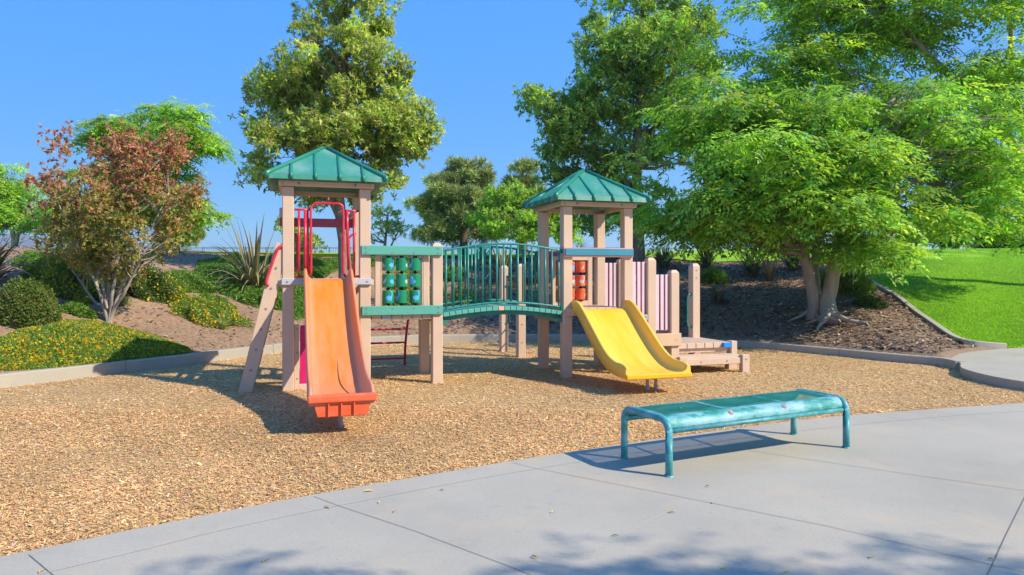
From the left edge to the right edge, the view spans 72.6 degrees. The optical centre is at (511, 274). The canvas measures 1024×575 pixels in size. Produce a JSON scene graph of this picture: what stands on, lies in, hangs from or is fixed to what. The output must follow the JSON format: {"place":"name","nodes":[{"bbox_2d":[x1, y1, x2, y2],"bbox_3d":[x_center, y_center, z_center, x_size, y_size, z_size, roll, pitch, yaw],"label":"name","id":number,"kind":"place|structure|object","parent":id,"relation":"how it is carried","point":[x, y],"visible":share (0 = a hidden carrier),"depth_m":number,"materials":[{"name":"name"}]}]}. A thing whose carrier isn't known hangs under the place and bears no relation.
{"place":"outdoors","nodes":[
{"label":"outdoors","id":0,"kind":"place"},
{"bbox_2d":[0,234,220,251],"bbox_3d":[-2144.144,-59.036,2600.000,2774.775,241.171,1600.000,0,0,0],"label":"hills","id":1,"kind":"structure","parent":0,"point":[27,242],"depth_m":2440.51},
{"bbox_2d":[0,246,990,378],"bbox_3d":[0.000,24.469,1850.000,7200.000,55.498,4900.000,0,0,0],"label":"ground","id":2,"kind":"structure","parent":0,"point":[186,328],"depth_m":15.72,"materials":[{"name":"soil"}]},
{"bbox_2d":[0,228,44,277],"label":"flax plant","id":3,"kind":"object","parent":2,"relation":"on","point":[3,258],"visible":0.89,"depth_m":13.20,"materials":[{"name":"green plant"}]},
{"bbox_2d":[0,275,62,329],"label":"clipped shrub","id":4,"kind":"object","parent":2,"relation":"on","point":[33,302],"visible":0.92,"depth_m":11.39,"materials":[{"name":"green plant"}]},
{"bbox_2d":[9,249,60,272],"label":"leafy shrub","id":5,"kind":"object","parent":2,"relation":"on","point":[29,253],"visible":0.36,"depth_m":14.69,"materials":[{"name":"green plant"}]},
{"bbox_2d":[19,248,132,306],"bbox_3d":[-8.733,0.054,13.752,2.220,1.195,1.362,0,0,0],"label":"bush","id":6,"kind":"object","parent":2,"relation":"on","point":[46,272],"visible":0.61,"depth_m":13.45,"materials":[{"name":"green plant"}]},
{"bbox_2d":[58,300,98,318],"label":"leafy shrub","id":7,"kind":"object","parent":2,"relation":"on","point":[78,309],"visible":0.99,"depth_m":12.54,"materials":[{"name":"green plant"}]},
{"bbox_2d":[0,318,192,371],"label":"yellow ground cover","id":8,"kind":"object","parent":2,"relation":"on","point":[73,342],"visible":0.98,"depth_m":10.97,"materials":[{"name":"green plant"}]},
{"bbox_2d":[18,118,212,322],"bbox_3d":[-7.197,-0.974,12.787,2.904,3.819,2.644,0,0,-43],"label":"ornamental tree","id":9,"kind":"object","parent":2,"relation":"on","point":[91,249],"visible":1,"depth_m":12.48,"materials":[{"name":"brown plant"}]},
{"bbox_2d":[42,96,239,252],"bbox_3d":[-12.484,-3.280,23.912,6.211,5.456,4.485,0,0,0],"label":"rain tree","id":10,"kind":"object","parent":2,"relation":"on","point":[209,145],"visible":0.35,"depth_m":23.64,"materials":[{"name":"green plant"}]},
{"bbox_2d":[112,261,182,304],"bbox_3d":[-7.822,0.149,14.949,1.548,0.996,1.222,0,0,0],"label":"lantana bush","id":11,"kind":"object","parent":2,"relation":"on","point":[147,289],"visible":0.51,"depth_m":14.69,"materials":[{"name":"green plant"}]},
{"bbox_2d":[140,274,189,302],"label":"lantana bush","id":12,"kind":"object","parent":2,"relation":"on","point":[181,289],"visible":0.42,"depth_m":15.03,"materials":[{"name":"green plant"}]},
{"bbox_2d":[164,269,217,293],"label":"leafy shrub","id":13,"kind":"object","parent":2,"relation":"on","point":[189,278],"visible":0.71,"depth_m":16.37,"materials":[{"name":"green plant"}]},
{"bbox_2d":[167,294,253,328],"bbox_3d":[-6.292,0.758,14.402,1.893,0.727,1.213,0,0,0],"label":"lantana bush","id":14,"kind":"object","parent":2,"relation":"on","point":[204,306],"visible":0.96,"depth_m":14.29,"materials":[{"name":"green plant"}]},
{"bbox_2d":[192,293,235,308],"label":"leafy shrub","id":15,"kind":"object","parent":2,"relation":"on","point":[211,296],"visible":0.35,"depth_m":15.56,"materials":[{"name":"green plant"}]},
{"bbox_2d":[214,312,235,329],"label":"grass tuft","id":16,"kind":"object","parent":2,"relation":"on","point":[223,325],"visible":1,"depth_m":14.01,"materials":[{"name":"green plant"}]},
{"bbox_2d":[216,251,248,269],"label":"leafy shrub","id":17,"kind":"object","parent":2,"relation":"on","point":[224,260],"visible":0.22,"depth_m":18.74,"materials":[{"name":"green plant"}]},
{"bbox_2d":[201,217,303,291],"bbox_3d":[-6.486,-0.498,17.294,2.997,1.999,3.349,0,0,0],"label":"flax plant","id":18,"kind":"object","parent":2,"relation":"on","point":[253,274],"visible":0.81,"depth_m":17.08,"materials":[{"name":"green plant"}]},
{"bbox_2d":[240,287,281,310],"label":"leafy shrub","id":19,"kind":"object","parent":2,"relation":"on","point":[251,297],"visible":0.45,"depth_m":16.13,"materials":[{"name":"green plant"}]},
{"bbox_2d":[193,254,430,319],"bbox_3d":[-5.973,0.176,20.141,5.120,1.727,8.027,0,0,18],"label":"leafy ground cover","id":20,"kind":"object","parent":2,"relation":"on","point":[327,266],"visible":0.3,"depth_m":17.87,"materials":[{"name":"green plant"}]},
{"bbox_2d":[227,0,448,277],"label":"broadleaf tree","id":21,"kind":"object","parent":2,"relation":"on","point":[313,78],"visible":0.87,"depth_m":18.14,"materials":[{"name":"green plant"}]},
{"bbox_2d":[382,260,430,305],"bbox_3d":[-2.588,0.244,17.749,1.511,1.518,1.156,0,0,0],"label":"lantana bush","id":22,"kind":"object","parent":2,"relation":"on","point":[407,288],"visible":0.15,"depth_m":17.59,"materials":[{"name":"green plant"}]},
{"bbox_2d":[443,263,466,281],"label":"leafy shrub","id":23,"kind":"object","parent":2,"relation":"on","point":[449,272],"visible":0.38,"depth_m":20.38,"materials":[{"name":"green plant"}]},
{"bbox_2d":[449,284,480,305],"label":"lantana bush","id":24,"kind":"object","parent":2,"relation":"on","point":[456,296],"visible":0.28,"depth_m":17.80,"materials":[{"name":"green plant"}]},
{"bbox_2d":[470,237,489,253],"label":"flax plant","id":25,"kind":"object","parent":2,"relation":"on","point":[482,242],"visible":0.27,"depth_m":24.46,"materials":[{"name":"green plant"}]},
{"bbox_2d":[0,334,965,387],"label":"playground kerb","id":26,"kind":"structure","parent":2,"relation":"on","point":[20,378],"depth_m":12.27,"materials":[{"name":"concrete"}]},
{"bbox_2d":[462,251,508,269],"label":"leafy shrub","id":27,"kind":"object","parent":2,"relation":"on","point":[480,257],"visible":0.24,"depth_m":22.10,"materials":[{"name":"green plant"}]},
{"bbox_2d":[469,241,533,281],"bbox_3d":[-0.267,-0.352,20.022,2.292,1.367,2.110,0,0,0],"label":"flax plant","id":28,"kind":"object","parent":2,"relation":"on","point":[500,261],"visible":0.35,"depth_m":19.78,"materials":[{"name":"green plant"}]},
{"bbox_2d":[0,341,1023,556],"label":"wood chip bed","id":29,"kind":"object","parent":2,"relation":"on","point":[838,387],"visible":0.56,"depth_m":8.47,"materials":[{"name":"brown wood"}]},
{"bbox_2d":[238,146,749,429],"bbox_3d":[-0.176,-0.108,10.350,5.399,3.476,7.885,0,0,43],"label":"play structure","id":30,"kind":"object","parent":29,"relation":"on","point":[632,331],"visible":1,"depth_m":9.98,"materials":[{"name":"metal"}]},
{"bbox_2d":[508,258,537,284],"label":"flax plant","id":31,"kind":"object","parent":2,"relation":"on","point":[530,272],"visible":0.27,"depth_m":19.94,"materials":[{"name":"green plant"}]},
{"bbox_2d":[512,0,734,266],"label":"broadleaf tree","id":32,"kind":"object","parent":2,"relation":"on","point":[585,105],"visible":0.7,"depth_m":21.84,"materials":[{"name":"green plant"}]},
{"bbox_2d":[646,242,681,267],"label":"flax plant","id":33,"kind":"object","parent":2,"relation":"on","point":[660,257],"visible":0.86,"depth_m":22.03,"materials":[{"name":"green plant"}]},
{"bbox_2d":[685,250,721,267],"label":"flax plant","id":34,"kind":"object","parent":2,"relation":"on","point":[705,264],"visible":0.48,"depth_m":21.82,"materials":[{"name":"green plant"}]},
{"bbox_2d":[700,264,729,284],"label":"leafy shrub","id":35,"kind":"object","parent":2,"relation":"on","point":[714,275],"visible":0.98,"depth_m":19.60,"materials":[{"name":"green plant"}]},
{"bbox_2d":[702,285,732,302],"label":"flax plant","id":36,"kind":"object","parent":2,"relation":"on","point":[717,297],"visible":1,"depth_m":17.72,"materials":[{"name":"green plant"}]},
{"bbox_2d":[717,243,782,275],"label":"flax plant","id":37,"kind":"object","parent":2,"relation":"on","point":[753,269],"visible":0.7,"depth_m":20.29,"materials":[{"name":"green plant"}]},
{"bbox_2d":[758,256,785,280],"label":"flax plant","id":38,"kind":"object","parent":2,"relation":"on","point":[769,272],"visible":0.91,"depth_m":19.50,"materials":[{"name":"green plant"}]},
{"bbox_2d":[774,248,810,268],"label":"flax plant","id":39,"kind":"object","parent":2,"relation":"on","point":[787,262],"visible":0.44,"depth_m":21.17,"materials":[{"name":"green plant"}]},
{"bbox_2d":[600,68,1023,329],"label":"rain tree","id":40,"kind":"object","parent":2,"relation":"on","point":[843,184],"visible":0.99,"depth_m":14.64,"materials":[{"name":"green plant"}]},
{"bbox_2d":[805,263,878,296],"bbox_3d":[8.428,0.069,17.827,1.583,1.074,1.476,0,0,36],"label":"leafy shrub","id":41,"kind":"object","parent":2,"relation":"on","point":[866,285],"visible":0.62,"depth_m":17.42,"materials":[{"name":"green plant"}]},
{"bbox_2d":[852,295,889,309],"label":"leafy shrub","id":42,"kind":"object","parent":2,"relation":"on","point":[869,302],"visible":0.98,"depth_m":16.04,"materials":[{"name":"green plant"}]},
{"bbox_2d":[867,277,1006,349],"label":"lawn kerb","id":43,"kind":"structure","parent":2,"relation":"on","point":[938,326],"depth_m":14.45,"materials":[{"name":"concrete"}]},
{"bbox_2d":[0,403,1023,574],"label":"concrete path","id":44,"kind":"structure","parent":0,"point":[940,491],"depth_m":4.40,"materials":[{"name":"grey concrete"}]},
{"bbox_2d":[620,389,850,477],"bbox_3d":[1.950,1.319,5.998,2.048,0.486,0.649,0,0,-26],"label":"bench","id":45,"kind":"object","parent":44,"relation":"on","point":[687,416],"visible":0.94,"depth_m":5.80,"materials":[{"name":"teal metal"}]},
{"bbox_2d":[0,0,1023,252],"label":"sky","id":46,"kind":"structure","parent":0,"point":[61,60],"materials":[{"name":"blue"}]},
{"bbox_2d":[7,247,1023,347],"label":"lawn","id":47,"kind":"structure","parent":0,"point":[717,257],"depth_m":21.46,"materials":[{"name":"green plant"}]},
{"bbox_2d":[0,162,75,246],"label":"rain tree","id":48,"kind":"object","parent":47,"relation":"on","point":[12,191],"visible":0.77,"depth_m":26.87,"materials":[{"name":"green plant"}]},
{"bbox_2d":[148,222,207,250],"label":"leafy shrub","id":49,"kind":"object","parent":47,"relation":"on","point":[194,242],"visible":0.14,"depth_m":34.08,"materials":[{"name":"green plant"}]},
{"bbox_2d":[272,216,329,252],"bbox_3d":[-8.158,-1.359,27.184,2.130,2.153,1.944,0,0,0],"label":"broadleaf tree","id":50,"kind":"object","parent":47,"relation":"on","point":[314,240],"visible":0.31,"depth_m":26.80,"materials":[{"name":"green plant"}]},
{"bbox_2d":[0,245,674,253],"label":"metal fence","id":51,"kind":"object","parent":47,"relation":"on","point":[272,248],"visible":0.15,"depth_m":79.99,"materials":[{"name":"metal"}]},
{"bbox_2d":[348,197,416,245],"bbox_3d":[-4.850,-1.877,25.802,2.813,2.564,1.315,0,0,23],"label":"broadleaf tree","id":52,"kind":"object","parent":47,"relation":"on","point":[377,213],"visible":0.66,"depth_m":25.68,"materials":[{"name":"green plant"}]},
{"bbox_2d":[401,154,511,254],"bbox_3d":[-2.600,-3.345,34.172,5.860,5.250,3.430,0,0,-18],"label":"broadleaf tree","id":53,"kind":"object","parent":47,"relation":"on","point":[448,197],"visible":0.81,"depth_m":33.48,"materials":[{"name":"green plant"}]},
{"bbox_2d":[495,156,546,254],"bbox_3d":[0.385,-3.597,36.953,3.319,5.474,2.938,0,0,-20],"label":"pine tree","id":54,"kind":"object","parent":47,"relation":"on","point":[522,166],"visible":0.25,"depth_m":36.63,"materials":[{"name":"green plant"}]},
{"bbox_2d":[464,175,583,254],"bbox_3d":[0.635,-2.590,31.715,5.790,4.074,3.507,0,0,0],"label":"rain tree","id":55,"kind":"object","parent":47,"relation":"on","point":[505,203],"visible":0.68,"depth_m":31.36,"materials":[{"name":"green plant"}]},
{"bbox_2d":[654,0,1023,257],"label":"rain tree","id":56,"kind":"object","parent":47,"relation":"on","point":[893,27],"visible":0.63,"depth_m":18.16,"materials":[{"name":"green plant"}]},
{"bbox_2d":[777,248,1023,347],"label":"grass","id":57,"kind":"structure","parent":47,"relation":"on","point":[1002,336],"depth_m":18.10,"materials":[{"name":"green plant"}]},
{"bbox_2d":[893,224,922,246],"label":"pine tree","id":58,"kind":"object","parent":47,"relation":"on","point":[908,240],"depth_m":49.86,"materials":[{"name":"green plant"}]},
{"bbox_2d":[907,226,972,248],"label":"broadleaf tree","id":59,"kind":"object","parent":47,"relation":"on","point":[958,245],"visible":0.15,"depth_m":41.64,"materials":[{"name":"green plant"}]},
{"bbox_2d":[973,215,1023,248],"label":"broadleaf tree","id":60,"kind":"object","parent":47,"relation":"on","point":[993,246],"visible":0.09,"depth_m":32.80,"materials":[{"name":"green plant"}]},
{"bbox_2d":[572,232,589,247],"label":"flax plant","id":61,"kind":"object","parent":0,"point":[581,245],"visible":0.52,"depth_m":59.90,"materials":[{"name":"green plant"}]},
{"bbox_2d":[953,348,1023,390],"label":"raised path","id":62,"kind":"structure","parent":0,"point":[1004,368],"depth_m":10.81,"materials":[{"name":"concrete"}]}
]}

